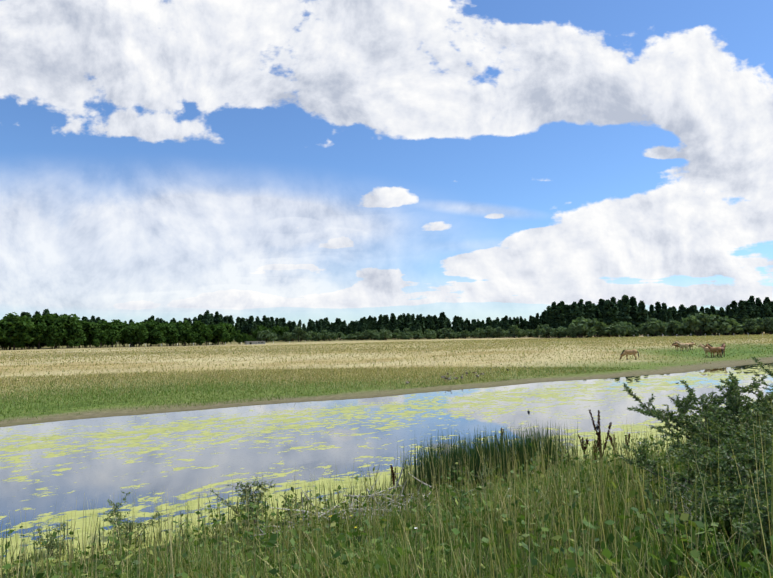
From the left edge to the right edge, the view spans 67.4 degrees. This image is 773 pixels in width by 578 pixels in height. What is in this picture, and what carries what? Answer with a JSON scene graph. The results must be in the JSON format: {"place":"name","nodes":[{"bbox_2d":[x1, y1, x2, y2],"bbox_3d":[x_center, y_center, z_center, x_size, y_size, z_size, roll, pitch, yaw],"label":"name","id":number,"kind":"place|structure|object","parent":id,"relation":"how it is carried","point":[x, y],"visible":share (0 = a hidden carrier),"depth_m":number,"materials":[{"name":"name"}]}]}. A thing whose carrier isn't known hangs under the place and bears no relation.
{"place":"outdoors","nodes":[
{"label":"outdoors","id":0,"kind":"place"},
{"bbox_2d":[0,363,772,574],"bbox_3d":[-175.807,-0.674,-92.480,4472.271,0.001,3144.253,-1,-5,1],"label":"water","id":1,"kind":"structure","parent":0,"point":[64,465],"depth_m":19.84,"materials":[{"name":"blue liquid"}]},
{"bbox_2d":[0,332,772,577],"bbox_3d":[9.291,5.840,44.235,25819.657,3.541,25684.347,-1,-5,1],"label":"ground","id":2,"kind":"structure","parent":0,"point":[689,365],"depth_m":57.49,"materials":[{"name":"green plant"}]},
{"bbox_2d":[0,312,28,349],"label":"broadleaf","id":3,"kind":"object","parent":2,"relation":"on","point":[8,324],"visible":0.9,"depth_m":211.59,"materials":[{"name":"green plant"}]},
{"bbox_2d":[12,315,35,349],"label":"broadleaf","id":4,"kind":"object","parent":2,"relation":"on","point":[27,323],"visible":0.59,"depth_m":213.93,"materials":[{"name":"green plant"}]},
{"bbox_2d":[31,314,48,348],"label":"broadleaf","id":5,"kind":"object","parent":2,"relation":"on","point":[36,318],"visible":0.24,"depth_m":227.29,"materials":[{"name":"green plant"}]},
{"bbox_2d":[29,322,51,348],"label":"broadleaf","id":6,"kind":"object","parent":2,"relation":"on","point":[38,335],"visible":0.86,"depth_m":219.64,"materials":[{"name":"green plant"}]},
{"bbox_2d":[44,337,55,348],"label":"bush","id":7,"kind":"object","parent":2,"relation":"on","point":[50,343],"visible":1,"depth_m":219.88,"materials":[{"name":"green plant"}]},
{"bbox_2d":[44,314,58,348],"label":"broadleaf","id":8,"kind":"object","parent":2,"relation":"on","point":[52,318],"visible":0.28,"depth_m":230.12,"materials":[{"name":"green plant"}]},
{"bbox_2d":[33,522,70,558],"bbox_3d":[-5.592,4.247,9.710,0.511,0.582,0.664,1,-5,-19],"label":"sapling","id":9,"kind":"object","parent":2,"relation":"on","point":[53,544],"visible":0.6,"depth_m":9.69,"materials":[{"name":"green plant"}]},
{"bbox_2d":[44,323,66,348],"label":"broadleaf","id":10,"kind":"object","parent":2,"relation":"on","point":[56,333],"visible":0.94,"depth_m":221.13,"materials":[{"name":"green plant"}]},
{"bbox_2d":[54,314,80,347],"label":"broadleaf","id":11,"kind":"object","parent":2,"relation":"on","point":[69,323],"visible":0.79,"depth_m":228.62,"materials":[{"name":"green plant"}]},
{"bbox_2d":[70,328,86,347],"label":"broadleaf","id":12,"kind":"object","parent":2,"relation":"on","point":[80,334],"visible":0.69,"depth_m":230.26,"materials":[{"name":"green plant"}]},
{"bbox_2d":[80,319,95,347],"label":"broadleaf","id":13,"kind":"object","parent":2,"relation":"on","point":[88,327],"visible":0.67,"depth_m":242.10,"materials":[{"name":"green plant"}]},
{"bbox_2d":[93,328,108,347],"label":"broadleaf","id":14,"kind":"object","parent":2,"relation":"on","point":[101,335],"visible":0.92,"depth_m":234.26,"materials":[{"name":"green plant"}]},
{"bbox_2d":[90,320,112,347],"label":"broadleaf","id":15,"kind":"object","parent":2,"relation":"on","point":[103,325],"visible":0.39,"depth_m":242.04,"materials":[{"name":"green plant"}]},
{"bbox_2d":[107,329,119,346],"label":"broadleaf","id":16,"kind":"object","parent":2,"relation":"on","point":[112,336],"visible":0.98,"depth_m":239.45,"materials":[{"name":"green plant"}]},
{"bbox_2d":[109,319,124,346],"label":"broadleaf","id":17,"kind":"object","parent":2,"relation":"on","point":[119,324],"visible":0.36,"depth_m":255.54,"materials":[{"name":"green plant"}]},
{"bbox_2d":[120,325,139,346],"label":"broadleaf","id":18,"kind":"object","parent":2,"relation":"on","point":[128,332],"visible":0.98,"depth_m":242.79,"materials":[{"name":"green plant"}]},
{"bbox_2d":[102,491,166,541],"bbox_3d":[-4.611,4.211,10.487,1.662,0.831,0.757,-4,-5,28],"label":"sapling","id":19,"kind":"object","parent":2,"relation":"on","point":[128,525],"visible":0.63,"depth_m":10.44,"materials":[{"name":"green plant"}]},
{"bbox_2d":[131,323,147,346],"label":"broadleaf","id":20,"kind":"object","parent":2,"relation":"on","point":[140,331],"visible":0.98,"depth_m":243.78,"materials":[{"name":"green plant"}]},
{"bbox_2d":[144,320,158,345],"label":"broadleaf","id":21,"kind":"object","parent":2,"relation":"on","point":[150,325],"visible":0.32,"depth_m":267.66,"materials":[{"name":"green plant"}]},
{"bbox_2d":[150,324,167,345],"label":"broadleaf","id":22,"kind":"object","parent":2,"relation":"on","point":[160,328],"visible":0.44,"depth_m":256.31,"materials":[{"name":"green plant"}]},
{"bbox_2d":[152,331,165,345],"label":"broadleaf","id":23,"kind":"object","parent":2,"relation":"on","point":[159,335],"visible":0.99,"depth_m":250.05,"materials":[{"name":"green plant"}]},
{"bbox_2d":[159,323,174,345],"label":"broadleaf","id":24,"kind":"object","parent":2,"relation":"on","point":[169,327],"visible":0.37,"depth_m":262.86,"materials":[{"name":"green plant"}]},
{"bbox_2d":[166,328,179,345],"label":"broadleaf","id":25,"kind":"object","parent":2,"relation":"on","point":[173,333],"visible":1,"depth_m":257.39,"materials":[{"name":"green plant"}]},
{"bbox_2d":[175,320,192,345],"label":"broadleaf","id":26,"kind":"object","parent":2,"relation":"on","point":[186,323],"visible":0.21,"depth_m":269.87,"materials":[{"name":"green plant"}]},
{"bbox_2d":[177,325,192,345],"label":"broadleaf","id":27,"kind":"object","parent":2,"relation":"on","point":[184,333],"visible":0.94,"depth_m":261.53,"materials":[{"name":"green plant"}]},
{"bbox_2d":[192,320,209,344],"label":"broadleaf","id":28,"kind":"object","parent":2,"relation":"on","point":[199,327],"visible":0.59,"depth_m":272.89,"materials":[{"name":"green plant"}]},
{"bbox_2d":[200,329,212,344],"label":"broadleaf","id":29,"kind":"object","parent":2,"relation":"on","point":[207,335],"visible":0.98,"depth_m":266.76,"materials":[{"name":"green plant"}]},
{"bbox_2d":[201,310,211,324],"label":"pine","id":30,"kind":"object","parent":2,"relation":"on","point":[206,315],"visible":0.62,"depth_m":379.82,"materials":[{"name":"green plant"}]},
{"bbox_2d":[210,323,225,344],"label":"broadleaf","id":31,"kind":"object","parent":2,"relation":"on","point":[217,335],"visible":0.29,"depth_m":279.51,"materials":[{"name":"green plant"}]},
{"bbox_2d":[214,325,229,342],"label":"broadleaf","id":32,"kind":"object","parent":2,"relation":"on","point":[220,330],"visible":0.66,"depth_m":274.89,"materials":[{"name":"green plant"}]},
{"bbox_2d":[217,322,233,334],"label":"broadleaf","id":33,"kind":"object","parent":2,"relation":"on","point":[229,327],"visible":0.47,"depth_m":294.13,"materials":[{"name":"green plant"}]},
{"bbox_2d":[221,332,229,342],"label":"bush","id":34,"kind":"object","parent":2,"relation":"on","point":[226,338],"visible":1,"depth_m":268.43,"materials":[{"name":"green plant"}]},
{"bbox_2d":[211,477,275,524],"bbox_3d":[-2.711,4.148,11.122,1.051,0.891,1.184,-1,-5,1],"label":"sapling","id":35,"kind":"object","parent":2,"relation":"on","point":[250,495],"visible":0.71,"depth_m":11.23,"materials":[{"name":"green plant"}]},
{"bbox_2d":[245,316,253,333],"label":"pine","id":36,"kind":"object","parent":2,"relation":"on","point":[249,328],"visible":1,"depth_m":380.52,"materials":[{"name":"green plant"}]},
{"bbox_2d":[259,329,276,341],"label":"willow","id":37,"kind":"object","parent":2,"relation":"on","point":[265,335],"visible":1,"depth_m":342.02,"materials":[{"name":"green plant"}]},
{"bbox_2d":[280,493,309,515],"bbox_3d":[-1.751,4.215,11.171,0.554,0.638,0.855,-5,-6,40],"label":"shrub","id":38,"kind":"object","parent":2,"relation":"on","point":[297,508],"visible":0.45,"depth_m":11.18,"materials":[{"name":"green plant"}]},
{"bbox_2d":[290,326,309,341],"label":"willow","id":39,"kind":"object","parent":2,"relation":"on","point":[297,332],"visible":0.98,"depth_m":349.67,"materials":[{"name":"green plant"}]},
{"bbox_2d":[323,332,336,340],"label":"willow","id":40,"kind":"object","parent":2,"relation":"on","point":[327,335],"visible":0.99,"depth_m":369.22,"materials":[{"name":"green plant"}]},
{"bbox_2d":[356,318,364,332],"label":"pine","id":41,"kind":"object","parent":2,"relation":"on","point":[360,328],"visible":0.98,"depth_m":404.52,"materials":[{"name":"green plant"}]},
{"bbox_2d":[254,467,488,535],"bbox_3d":[-0.001,4.006,10.957,5.471,1.290,1.790,2,-6,-33],"label":"dead branch pile","id":42,"kind":"object","parent":2,"relation":"on","point":[357,496],"visible":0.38,"depth_m":10.86,"materials":[{"name":"grey wood"}]},
{"bbox_2d":[0,409,760,577],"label":"reeds","id":43,"kind":"object","parent":2,"relation":"on","point":[492,449],"visible":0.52,"depth_m":13.55,"materials":[{"name":"green plant"}]},
{"bbox_2d":[377,314,383,331],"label":"pine","id":44,"kind":"object","parent":2,"relation":"on","point":[380,322],"visible":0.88,"depth_m":409.95,"materials":[{"name":"green plant"}]},
{"bbox_2d":[377,329,391,339],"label":"bush","id":45,"kind":"object","parent":2,"relation":"on","point":[385,334],"visible":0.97,"depth_m":361.39,"materials":[{"name":"green plant"}]},
{"bbox_2d":[0,403,772,577],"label":"bank grass","id":46,"kind":"structure","parent":2,"relation":"on","point":[588,542],"depth_m":6.80,"materials":[{"name":"green plant"}]},
{"bbox_2d":[0,423,772,577],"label":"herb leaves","id":47,"kind":"object","parent":2,"relation":"on","point":[570,563],"visible":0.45,"depth_m":6.63,"materials":[{"name":"green plant"}]},
{"bbox_2d":[383,315,389,329],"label":"pine","id":48,"kind":"object","parent":2,"relation":"on","point":[386,323],"visible":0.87,"depth_m":415.20,"materials":[{"name":"green plant"}]},
{"bbox_2d":[390,465,395,499],"bbox_3d":[0.152,4.190,12.546,0.098,0.750,0.177,1,-5,-27],"label":"dock","id":49,"kind":"object","parent":2,"relation":"on","point":[393,474],"visible":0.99,"depth_m":12.54,"materials":[{"name":"brown plant"}]},
{"bbox_2d":[389,314,398,338],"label":"pine","id":50,"kind":"object","parent":2,"relation":"on","point":[393,323],"visible":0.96,"depth_m":403.13,"materials":[{"name":"green plant"}]},
{"bbox_2d":[403,314,411,329],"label":"pine","id":51,"kind":"object","parent":2,"relation":"on","point":[407,324],"visible":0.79,"depth_m":412.38,"materials":[{"name":"green plant"}]},
{"bbox_2d":[444,328,453,337],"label":"willow","id":52,"kind":"object","parent":2,"relation":"on","point":[449,332],"visible":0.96,"depth_m":373.17,"materials":[{"name":"green plant"}]},
{"bbox_2d":[451,463,502,511],"bbox_3d":[1.534,3.449,9.889,0.997,0.927,0.609,1,-5,-21],"label":"sapling","id":53,"kind":"object","parent":2,"relation":"on","point":[479,476],"visible":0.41,"depth_m":9.83,"materials":[{"name":"green plant"}]},
{"bbox_2d":[472,328,485,337],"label":"bush","id":54,"kind":"object","parent":2,"relation":"on","point":[479,332],"visible":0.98,"depth_m":369.71,"materials":[{"name":"green plant"}]},
{"bbox_2d":[491,327,504,337],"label":"bush","id":55,"kind":"object","parent":2,"relation":"on","point":[499,331],"visible":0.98,"depth_m":364.37,"materials":[{"name":"green plant"}]},
{"bbox_2d":[505,325,521,337],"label":"willow","id":56,"kind":"object","parent":2,"relation":"on","point":[514,329],"visible":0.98,"depth_m":345.72,"materials":[{"name":"green plant"}]},
{"bbox_2d":[539,326,551,337],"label":"bush","id":57,"kind":"object","parent":2,"relation":"on","point":[545,333],"visible":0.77,"depth_m":305.36,"materials":[{"name":"green plant"}]},
{"bbox_2d":[548,301,556,337],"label":"pine","id":58,"kind":"object","parent":2,"relation":"on","point":[553,306],"visible":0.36,"depth_m":321.37,"materials":[{"name":"green plant"}]},
{"bbox_2d":[550,310,558,337],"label":"pine","id":59,"kind":"object","parent":2,"relation":"on","point":[553,319],"visible":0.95,"depth_m":307.65,"materials":[{"name":"green plant"}]},
{"bbox_2d":[550,328,566,337],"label":"bush","id":60,"kind":"object","parent":2,"relation":"on","point":[555,332],"visible":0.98,"depth_m":272.87,"materials":[{"name":"green plant"}]},
{"bbox_2d":[555,306,565,337],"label":"pine","id":61,"kind":"object","parent":2,"relation":"on","point":[561,322],"visible":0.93,"depth_m":306.71,"materials":[{"name":"green plant"}]},
{"bbox_2d":[563,312,571,327],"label":"pine","id":62,"kind":"object","parent":2,"relation":"on","point":[568,320],"visible":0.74,"depth_m":302.59,"materials":[{"name":"green plant"}]},
{"bbox_2d":[563,304,571,336],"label":"pine","id":63,"kind":"object","parent":2,"relation":"on","point":[567,308],"visible":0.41,"depth_m":311.32,"materials":[{"name":"green plant"}]},
{"bbox_2d":[568,323,577,337],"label":"bush","id":64,"kind":"object","parent":2,"relation":"on","point":[571,333],"visible":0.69,"depth_m":258.88,"materials":[{"name":"green plant"}]},
{"bbox_2d":[569,301,580,321],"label":"pine","id":65,"kind":"object","parent":2,"relation":"on","point":[575,313],"visible":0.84,"depth_m":303.66,"materials":[{"name":"green plant"}]},
{"bbox_2d":[566,316,588,337],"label":"willow","id":66,"kind":"object","parent":2,"relation":"on","point":[580,325],"visible":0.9,"depth_m":254.63,"materials":[{"name":"green plant"}]},
{"bbox_2d":[577,299,584,317],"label":"pine","id":67,"kind":"object","parent":2,"relation":"on","point":[580,305],"visible":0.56,"depth_m":305.95,"materials":[{"name":"green plant"}]},
{"bbox_2d":[578,434,588,458],"bbox_3d":[4.559,3.837,13.361,0.236,0.976,0.137,-3,-5,21],"label":"dock","id":68,"kind":"object","parent":2,"relation":"on","point":[583,447],"visible":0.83,"depth_m":13.38,"materials":[{"name":"brown plant"}]},
{"bbox_2d":[585,318,610,336],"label":"willow","id":69,"kind":"object","parent":2,"relation":"on","point":[594,325],"visible":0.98,"depth_m":252.74,"materials":[{"name":"green plant"}]},
{"bbox_2d":[594,307,602,321],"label":"pine","id":70,"kind":"object","parent":2,"relation":"on","point":[598,315],"visible":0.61,"depth_m":299.24,"materials":[{"name":"green plant"}]},
{"bbox_2d":[589,410,611,458],"bbox_3d":[3.957,2.958,10.629,0.409,1.476,0.169,-4,-6,33],"label":"dock","id":71,"kind":"object","parent":2,"relation":"on","point":[599,438],"visible":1,"depth_m":10.65,"materials":[{"name":"brown plant"}]},
{"bbox_2d":[603,301,614,336],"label":"pine","id":72,"kind":"object","parent":2,"relation":"on","point":[609,315],"visible":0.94,"depth_m":290.40,"materials":[{"name":"green plant"}]},
{"bbox_2d":[608,300,618,323],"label":"pine","id":73,"kind":"object","parent":2,"relation":"on","point":[611,304],"visible":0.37,"depth_m":295.87,"materials":[{"name":"green plant"}]},
{"bbox_2d":[610,297,619,336],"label":"pine","id":74,"kind":"object","parent":2,"relation":"on","point":[613,299],"visible":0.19,"depth_m":303.30,"materials":[{"name":"green plant"}]},
{"bbox_2d":[611,324,628,335],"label":"willow","id":75,"kind":"object","parent":2,"relation":"on","point":[620,329],"visible":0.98,"depth_m":250.71,"materials":[{"name":"green plant"}]},
{"bbox_2d":[616,295,633,336],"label":"pine","id":76,"kind":"object","parent":2,"relation":"on","point":[623,315],"visible":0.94,"depth_m":285.99,"materials":[{"name":"green plant"}]},
{"bbox_2d":[620,349,638,359],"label":"horse","id":77,"kind":"object","parent":2,"relation":"on","point":[634,352],"visible":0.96,"depth_m":66.93,"materials":[{"name":"brown"}]},
{"bbox_2d":[627,296,639,324],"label":"pine","id":78,"kind":"object","parent":2,"relation":"on","point":[634,314],"visible":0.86,"depth_m":287.79,"materials":[{"name":"green plant"}]},
{"bbox_2d":[633,323,651,336],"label":"willow","id":79,"kind":"object","parent":2,"relation":"on","point":[638,331],"visible":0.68,"depth_m":252.28,"materials":[{"name":"green plant"}]},
{"bbox_2d":[636,300,649,325],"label":"pine","id":80,"kind":"object","parent":2,"relation":"on","point":[643,314],"visible":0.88,"depth_m":282.53,"materials":[{"name":"green plant"}]},
{"bbox_2d":[647,318,667,335],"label":"willow","id":81,"kind":"object","parent":2,"relation":"on","point":[654,326],"visible":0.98,"depth_m":243.56,"materials":[{"name":"green plant"}]},
{"bbox_2d":[654,302,661,318],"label":"pine","id":82,"kind":"object","parent":2,"relation":"on","point":[658,309],"visible":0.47,"depth_m":301.04,"materials":[{"name":"green plant"}]},
{"bbox_2d":[639,467,692,501],"bbox_3d":[4.043,2.809,8.060,0.757,0.643,0.863,2,-5,-29],"label":"scrub","id":83,"kind":"object","parent":2,"relation":"on","point":[654,477],"visible":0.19,"depth_m":8.21,"materials":[{"name":"green plant"}]},
{"bbox_2d":[663,320,685,335],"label":"willow","id":84,"kind":"object","parent":2,"relation":"on","point":[672,325],"visible":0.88,"depth_m":244.21,"materials":[{"name":"green plant"}]},
{"bbox_2d":[679,304,686,320],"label":"pine","id":85,"kind":"object","parent":2,"relation":"on","point":[682,308],"visible":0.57,"depth_m":292.02,"materials":[{"name":"green plant"}]},
{"bbox_2d":[616,411,772,498],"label":"shrub","id":86,"kind":"object","parent":2,"relation":"on","point":[644,462],"visible":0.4,"depth_m":6.41,"materials":[{"name":"green plant"}]},
{"bbox_2d":[623,371,772,476],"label":"shrub","id":87,"kind":"object","parent":2,"relation":"on","point":[734,398],"visible":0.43,"depth_m":8.82,"materials":[{"name":"green plant"}]},
{"bbox_2d":[680,311,718,335],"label":"willow","id":88,"kind":"object","parent":2,"relation":"on","point":[692,323],"visible":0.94,"depth_m":236.86,"materials":[{"name":"green plant"}]},
{"bbox_2d":[640,402,772,468],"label":"shrub","id":89,"kind":"object","parent":2,"relation":"on","point":[715,425],"visible":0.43,"depth_m":7.50,"materials":[{"name":"green plant"}]},
{"bbox_2d":[643,469,772,566],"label":"shrub","id":90,"kind":"object","parent":2,"relation":"on","point":[748,528],"visible":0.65,"depth_m":4.41,"materials":[{"name":"green plant"}]},
{"bbox_2d":[704,343,722,357],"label":"horse","id":91,"kind":"object","parent":2,"relation":"on","point":[717,350],"visible":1,"depth_m":69.04},
{"bbox_2d":[661,512,771,574],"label":"bramble","id":92,"kind":"object","parent":2,"relation":"on","point":[725,527],"visible":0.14,"depth_m":4.48,"materials":[{"name":"green plant"}]},
{"bbox_2d":[700,314,732,335],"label":"bush","id":93,"kind":"object","parent":2,"relation":"on","point":[717,318],"visible":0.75,"depth_m":236.20,"materials":[{"name":"green plant"}]},
{"bbox_2d":[663,513,772,577],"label":"bramble","id":94,"kind":"object","parent":2,"relation":"on","point":[744,553],"visible":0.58,"depth_m":3.90,"materials":[{"name":"green plant"}]},
{"bbox_2d":[716,316,742,334],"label":"bush","id":95,"kind":"object","parent":2,"relation":"on","point":[735,325],"visible":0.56,"depth_m":236.65,"materials":[{"name":"green plant"}]},
{"bbox_2d":[688,438,772,510],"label":"shrub","id":96,"kind":"object","parent":2,"relation":"on","point":[738,487],"visible":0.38,"depth_m":5.18,"materials":[{"name":"green plant"}]},
{"bbox_2d":[729,300,737,318],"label":"pine","id":97,"kind":"object","parent":2,"relation":"on","point":[733,305],"visible":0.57,"depth_m":282.73,"materials":[{"name":"green plant"}]},
{"bbox_2d":[736,303,749,334],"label":"pine","id":98,"kind":"object","parent":2,"relation":"on","point":[741,315],"visible":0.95,"depth_m":272.60,"materials":[{"name":"green plant"}]},
{"bbox_2d":[744,301,757,318],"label":"pine","id":99,"kind":"object","parent":2,"relation":"on","point":[748,307],"visible":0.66,"depth_m":287.92,"materials":[{"name":"green plant"}]},
{"bbox_2d":[743,318,761,334],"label":"willow","id":100,"kind":"object","parent":2,"relation":"on","point":[752,324],"visible":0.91,"depth_m":239.60,"materials":[{"name":"green plant"}]},
{"bbox_2d":[746,317,765,334],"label":"willow","id":101,"kind":"object","parent":2,"relation":"on","point":[759,320],"visible":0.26,"depth_m":247.10,"materials":[{"name":"green plant"}]},
{"bbox_2d":[751,356,772,418],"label":"shrub","id":102,"kind":"object","parent":2,"relation":"on","point":[768,372],"visible":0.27,"depth_m":9.52,"materials":[{"name":"green plant"}]},
{"bbox_2d":[758,297,771,333],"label":"pine","id":103,"kind":"object","parent":2,"relation":"on","point":[767,301],"visible":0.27,"depth_m":281.48,"materials":[{"name":"green plant"}]},
{"bbox_2d":[760,317,772,333],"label":"willow","id":104,"kind":"object","parent":2,"relation":"on","point":[767,324],"visible":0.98,"depth_m":239.63,"materials":[{"name":"green plant"}]},
{"bbox_2d":[762,306,772,333],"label":"pine","id":105,"kind":"object","parent":2,"relation":"on","point":[767,313],"visible":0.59,"depth_m":270.63,"materials":[{"name":"green plant"}]},
{"bbox_2d":[0,0,772,326],"label":"sky","id":106,"kind":"structure","parent":0,"point":[293,160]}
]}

